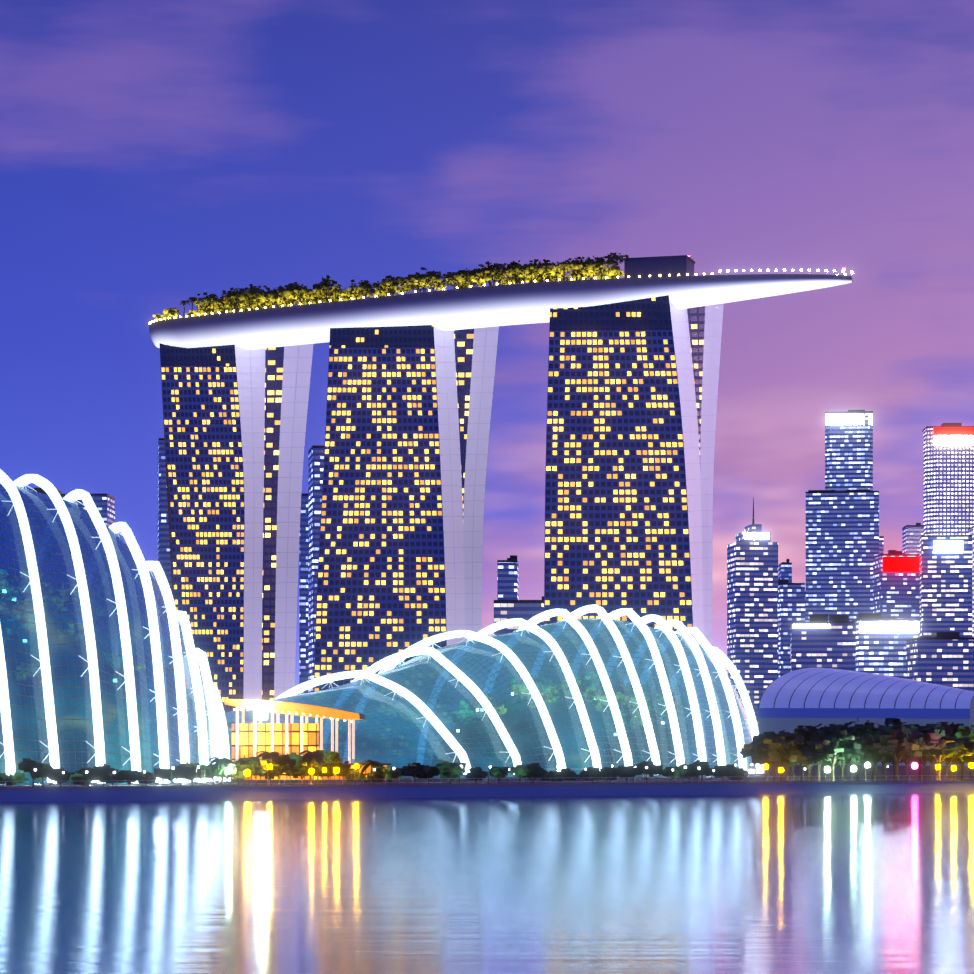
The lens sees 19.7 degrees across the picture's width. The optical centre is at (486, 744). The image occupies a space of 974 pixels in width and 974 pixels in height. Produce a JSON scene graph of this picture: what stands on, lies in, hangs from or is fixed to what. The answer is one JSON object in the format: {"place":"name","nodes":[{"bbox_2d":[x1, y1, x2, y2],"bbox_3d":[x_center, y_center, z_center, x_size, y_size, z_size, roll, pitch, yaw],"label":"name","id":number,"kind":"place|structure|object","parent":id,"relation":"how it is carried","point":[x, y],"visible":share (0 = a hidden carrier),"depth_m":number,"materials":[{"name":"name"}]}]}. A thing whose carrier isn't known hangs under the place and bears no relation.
{"place":"outdoors","nodes":[
{"label":"outdoors","id":0,"kind":"place"},
{"bbox_2d":[0,792,973,973],"bbox_3d":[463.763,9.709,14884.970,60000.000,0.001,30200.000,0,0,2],"label":"water","id":1,"kind":"structure","parent":0,"point":[874,883],"depth_m":193.92,"materials":[{"name":"blue liquid"}]},
{"bbox_2d":[0,765,973,801],"bbox_3d":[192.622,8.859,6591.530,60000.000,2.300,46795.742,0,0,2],"label":"ground","id":2,"kind":"structure","parent":0,"point":[320,793],"depth_m":536.21,"materials":[{"name":"grey concrete"}]},
{"bbox_2d":[29,488,114,526],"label":"building","id":3,"kind":"structure","parent":2,"relation":"on","point":[104,503],"depth_m":2103.30,"materials":[{"name":"blue glass"}]},
{"bbox_2d":[0,483,220,784],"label":"glass dome","id":4,"kind":"structure","parent":2,"relation":"on","point":[66,639],"depth_m":549.89,"materials":[{"name":"blue"}]},
{"bbox_2d":[0,469,230,783],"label":"dome ribs","id":5,"kind":"object","parent":2,"relation":"on","point":[217,722],"visible":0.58,"depth_m":553.57,"materials":[{"name":"white metal"}]},
{"bbox_2d":[158,438,171,591],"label":"skyscraper","id":6,"kind":"structure","parent":2,"relation":"on","point":[163,545],"depth_m":1899.23,"materials":[{"name":"blue glass"}]},
{"bbox_2d":[159,343,312,712],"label":"hotel tower","id":7,"kind":"structure","parent":2,"relation":"on","point":[234,419],"depth_m":1260.49,"materials":[{"name":"blue glass"}]},
{"bbox_2d":[299,493,307,693],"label":"skyscraper","id":8,"kind":"structure","parent":2,"relation":"on","point":[303,607],"depth_m":1897.24,"materials":[{"name":"blue glass"}]},
{"bbox_2d":[224,699,390,779],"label":"pavilion","id":9,"kind":"structure","parent":2,"relation":"on","point":[249,740],"depth_m":637.57,"materials":[{"name":"brown"}]},
{"bbox_2d":[308,445,324,692],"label":"skyscraper","id":10,"kind":"structure","parent":2,"relation":"on","point":[315,466],"depth_m":1795.63,"materials":[{"name":"blue glass"}]},
{"bbox_2d":[47,770,753,784],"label":"rib floodlights","id":11,"kind":"object","parent":2,"relation":"on","point":[216,779],"visible":0.31,"depth_m":543.08,"materials":[{"name":"grey"}]},
{"bbox_2d":[314,325,498,691],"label":"hotel tower","id":12,"kind":"structure","parent":2,"relation":"on","point":[408,416],"depth_m":1204.02,"materials":[{"name":"blue glass"}]},
{"bbox_2d":[0,780,973,789],"bbox_3d":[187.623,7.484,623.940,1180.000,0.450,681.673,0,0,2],"label":"promenade kerb","id":13,"kind":"structure","parent":2,"relation":"on","point":[404,785],"depth_m":520.52,"materials":[{"name":"grey stone"}]},
{"bbox_2d":[0,775,973,786],"bbox_3d":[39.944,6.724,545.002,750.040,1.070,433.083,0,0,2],"label":"promenade railing","id":14,"kind":"object","parent":13,"relation":"on","point":[550,781],"visible":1,"depth_m":520.29,"materials":[{"name":"black metal"}]},
{"bbox_2d":[0,718,973,786],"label":"trees","id":15,"kind":"object","parent":2,"relation":"on","point":[832,746],"visible":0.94,"depth_m":562.80,"materials":[{"name":"green plant"}]},
{"bbox_2d":[10,762,973,786],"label":"promenade lamps","id":16,"kind":"object","parent":2,"relation":"on","point":[765,766],"visible":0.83,"depth_m":526.38,"materials":[{"name":"yellow"}]},
{"bbox_2d":[225,618,764,777],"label":"glass dome","id":17,"kind":"structure","parent":2,"relation":"on","point":[394,732],"depth_m":692.30,"materials":[{"name":"teal glass"}]},
{"bbox_2d":[275,604,763,773],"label":"dome ribs","id":18,"kind":"object","parent":17,"relation":"attached to","point":[719,658],"visible":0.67,"depth_m":701.30,"materials":[{"name":"white metal"}]},
{"bbox_2d":[497,555,517,599],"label":"building","id":19,"kind":"structure","parent":2,"relation":"on","point":[507,579],"depth_m":1892.77,"materials":[{"name":"blue glass"}]},
{"bbox_2d":[494,596,543,635],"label":"building","id":20,"kind":"structure","parent":2,"relation":"on","point":[526,610],"depth_m":1492.49,"materials":[{"name":"blue glass"}]},
{"bbox_2d":[544,295,723,647],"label":"hotel tower","id":21,"kind":"structure","parent":2,"relation":"on","point":[632,393],"depth_m":1151.95,"materials":[{"name":"blue glass"}]},
{"bbox_2d":[727,497,777,725],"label":"skyscraper","id":22,"kind":"structure","parent":2,"relation":"on","point":[752,603],"depth_m":2136.80,"materials":[{"name":"blue glass"}]},
{"bbox_2d":[778,559,791,582],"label":"thin tower","id":23,"kind":"structure","parent":2,"relation":"on","point":[784,570],"depth_m":2484.87,"materials":[{"name":"blue glass"}]},
{"bbox_2d":[778,579,804,676],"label":"skyscraper","id":24,"kind":"structure","parent":2,"relation":"on","point":[791,602],"depth_m":2285.19,"materials":[{"name":"blue glass"}]},
{"bbox_2d":[805,591,805,620],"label":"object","id":25,"kind":"object","parent":2,"relation":"on","point":[805,605],"visible":0.02,"depth_m":2883.03,"materials":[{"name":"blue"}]},
{"bbox_2d":[791,614,855,670],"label":"office building","id":26,"kind":"structure","parent":2,"relation":"on","point":[819,641],"depth_m":1985.29,"materials":[{"name":"blue glass"}]},
{"bbox_2d":[806,489,878,620],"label":"skyscraper","id":27,"kind":"structure","parent":2,"relation":"on","point":[842,539],"depth_m":2483.44,"materials":[{"name":"blue glass"}]},
{"bbox_2d":[825,410,872,490],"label":"skyscraper","id":28,"kind":"structure","parent":27,"relation":"on","point":[849,450],"depth_m":2492.81,"materials":[{"name":"blue glass"}]},
{"bbox_2d":[758,668,973,765],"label":"vaulted hall","id":29,"kind":"structure","parent":2,"relation":"on","point":[792,700],"depth_m":1065.40,"materials":[{"name":"blue metal"}]},
{"bbox_2d":[879,536,883,553],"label":"skyscraper","id":30,"kind":"structure","parent":2,"relation":"on","point":[881,544],"depth_m":2581.70,"materials":[{"name":"purple"}]},
{"bbox_2d":[852,613,918,678],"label":"office building","id":31,"kind":"structure","parent":2,"relation":"on","point":[880,645],"depth_m":2033.63,"materials":[{"name":"blue"}]},
{"bbox_2d":[873,550,919,636],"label":"skyscraper","id":32,"kind":"structure","parent":2,"relation":"on","point":[896,583],"depth_m":2431.70,"materials":[{"name":"blue glass"}]},
{"bbox_2d":[902,523,923,553],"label":"skyscraper","id":33,"kind":"structure","parent":2,"relation":"on","point":[912,535],"depth_m":2730.14,"materials":[{"name":"purple"}]},
{"bbox_2d":[906,632,973,691],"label":"building","id":34,"kind":"structure","parent":2,"relation":"on","point":[943,658],"depth_m":1883.07,"materials":[{"name":"blue glass"}]},
{"bbox_2d":[920,535,971,636],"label":"skyscraper","id":35,"kind":"structure","parent":2,"relation":"on","point":[945,583],"depth_m":2281.14,"materials":[{"name":"blue glass"}]},
{"bbox_2d":[922,423,973,534],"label":"skyscraper","id":36,"kind":"structure","parent":2,"relation":"on","point":[948,478],"depth_m":2679.18,"materials":[{"name":"blue"}]},
{"bbox_2d":[968,526,973,636],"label":"skyscraper","id":37,"kind":"structure","parent":2,"relation":"on","point":[970,530],"depth_m":2336.16,"materials":[{"name":"blue glass"}]},
{"bbox_2d":[149,274,851,349],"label":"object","id":38,"kind":"structure","parent":0,"point":[488,306],"depth_m":1175.58,"materials":[{"name":"white metal"}]},
{"bbox_2d":[153,252,629,320],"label":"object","id":39,"kind":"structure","parent":38,"relation":"on","point":[255,297],"depth_m":1199.44,"materials":[{"name":"plant"}]},
{"bbox_2d":[623,255,695,277],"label":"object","id":40,"kind":"structure","parent":38,"relation":"on","point":[665,266],"depth_m":1152.43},
{"bbox_2d":[149,269,852,323],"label":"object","id":41,"kind":"structure","parent":0,"point":[776,270],"depth_m":1151.80,"materials":[{"name":"grey concrete"}]}
]}

